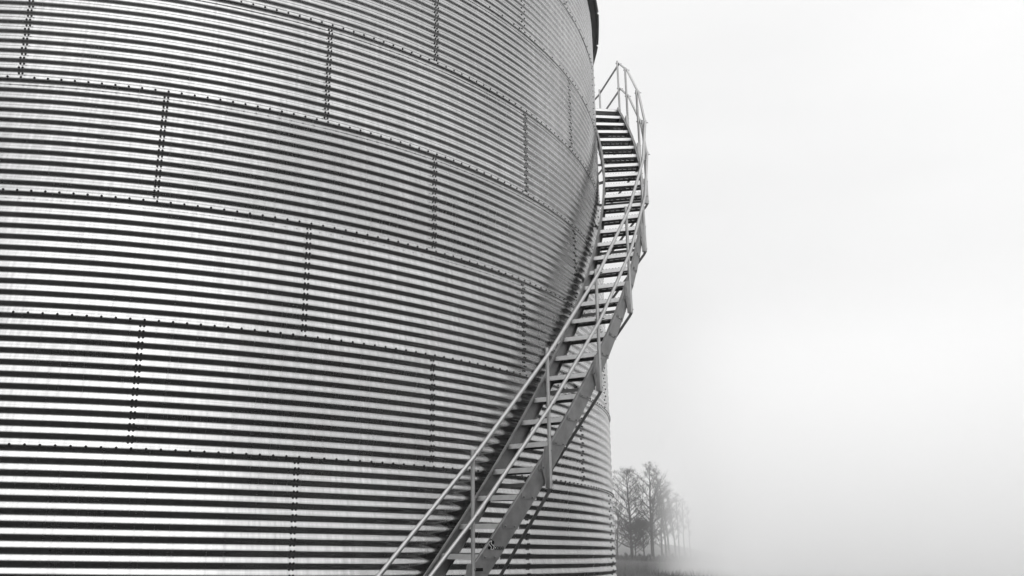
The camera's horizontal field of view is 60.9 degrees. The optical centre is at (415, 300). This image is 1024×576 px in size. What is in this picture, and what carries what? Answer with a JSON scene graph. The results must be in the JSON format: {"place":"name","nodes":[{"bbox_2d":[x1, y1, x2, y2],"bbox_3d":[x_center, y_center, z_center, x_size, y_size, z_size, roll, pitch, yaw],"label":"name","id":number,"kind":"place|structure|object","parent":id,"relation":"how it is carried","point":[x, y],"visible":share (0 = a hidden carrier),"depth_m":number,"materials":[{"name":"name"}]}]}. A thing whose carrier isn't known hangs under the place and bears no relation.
{"place":"outdoors","nodes":[
{"label":"outdoors","id":0,"kind":"place"},
{"bbox_2d":[614,542,719,557],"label":"hills","id":1,"kind":"structure","parent":0,"point":[622,549],"depth_m":241.44,"materials":[{"name":"grey"}]},
{"bbox_2d":[594,0,1023,556],"label":"sky","id":2,"kind":"structure","parent":0,"point":[820,349],"materials":[{"name":"white"}]},
{"bbox_2d":[615,559,1023,575],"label":"grass","id":3,"kind":"structure","parent":0,"point":[651,568],"depth_m":72.50,"materials":[{"name":"grey plant"}]},
{"bbox_2d":[670,552,1023,574],"bbox_3d":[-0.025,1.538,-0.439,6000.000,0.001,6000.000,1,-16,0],"label":"ground","id":4,"kind":"structure","parent":0,"point":[1012,563],"depth_m":362.54,"materials":[{"name":"grey plant"}]},
{"bbox_2d":[613,502,633,552],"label":"bushy tree","id":5,"kind":"object","parent":4,"relation":"on","point":[617,546],"visible":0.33,"depth_m":125.17,"materials":[{"name":"grey plant"}]},
{"bbox_2d":[616,519,649,554],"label":"tree","id":6,"kind":"object","parent":4,"relation":"on","point":[636,526],"visible":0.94,"depth_m":118.69,"materials":[{"name":"grey plant"}]},
{"bbox_2d":[612,466,659,558],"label":"alder tree","id":7,"kind":"object","parent":4,"relation":"on","point":[628,510],"visible":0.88,"depth_m":120.49,"materials":[{"name":"grey plant"}]},
{"bbox_2d":[628,516,665,556],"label":"tree","id":8,"kind":"object","parent":4,"relation":"on","point":[646,534],"visible":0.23,"depth_m":124.80,"materials":[{"name":"grey plant"}]},
{"bbox_2d":[629,461,674,556],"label":"tall tree","id":9,"kind":"object","parent":4,"relation":"on","point":[653,511],"visible":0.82,"depth_m":123.32,"materials":[{"name":"grey plant"}]},
{"bbox_2d":[649,473,676,556],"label":"leaning tree","id":10,"kind":"object","parent":4,"relation":"on","point":[665,543],"visible":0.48,"depth_m":130.46,"materials":[{"name":"grey plant"}]},
{"bbox_2d":[652,469,677,555],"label":"leaning tree","id":11,"kind":"object","parent":4,"relation":"on","point":[668,545],"visible":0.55,"depth_m":131.57,"materials":[{"name":"grey plant"}]},
{"bbox_2d":[646,488,684,554],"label":"bushy tree","id":12,"kind":"object","parent":4,"relation":"on","point":[665,534],"visible":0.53,"depth_m":128.35,"materials":[{"name":"grey plant"}]},
{"bbox_2d":[662,488,682,554],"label":"slim tree","id":13,"kind":"object","parent":4,"relation":"on","point":[672,533],"visible":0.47,"depth_m":135.44,"materials":[{"name":"grey plant"}]},
{"bbox_2d":[670,490,682,557],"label":"slim tree","id":14,"kind":"object","parent":4,"relation":"on","point":[675,496],"visible":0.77,"depth_m":139.59,"materials":[{"name":"grey plant"}]},
{"bbox_2d":[678,498,686,555],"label":"slim tree","id":15,"kind":"object","parent":4,"relation":"on","point":[681,522],"visible":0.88,"depth_m":143.94,"materials":[{"name":"grey plant"}]},
{"bbox_2d":[684,507,692,556],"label":"slim tree","id":16,"kind":"object","parent":4,"relation":"on","point":[688,522],"visible":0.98,"depth_m":147.96,"materials":[{"name":"grey plant"}]},
{"bbox_2d":[615,552,931,567],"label":"undergrowth","id":17,"kind":"object","parent":4,"relation":"on","point":[849,561],"visible":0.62,"depth_m":111.45,"materials":[{"name":"grey plant"}]},
{"label":"yard","id":18,"kind":"structure","parent":0,"visible":0},
{"bbox_2d":[0,0,616,575],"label":"grain silo","id":19,"kind":"object","parent":18,"relation":"on","point":[290,286],"visible":0.88,"depth_m":8.11,"materials":[{"name":"silver metal"}]},
{"bbox_2d":[376,61,649,575],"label":"spiral staircase","id":20,"kind":"structure","parent":19,"relation":"attached to","point":[612,138],"depth_m":9.51,"materials":[{"name":"metal"}]}
]}

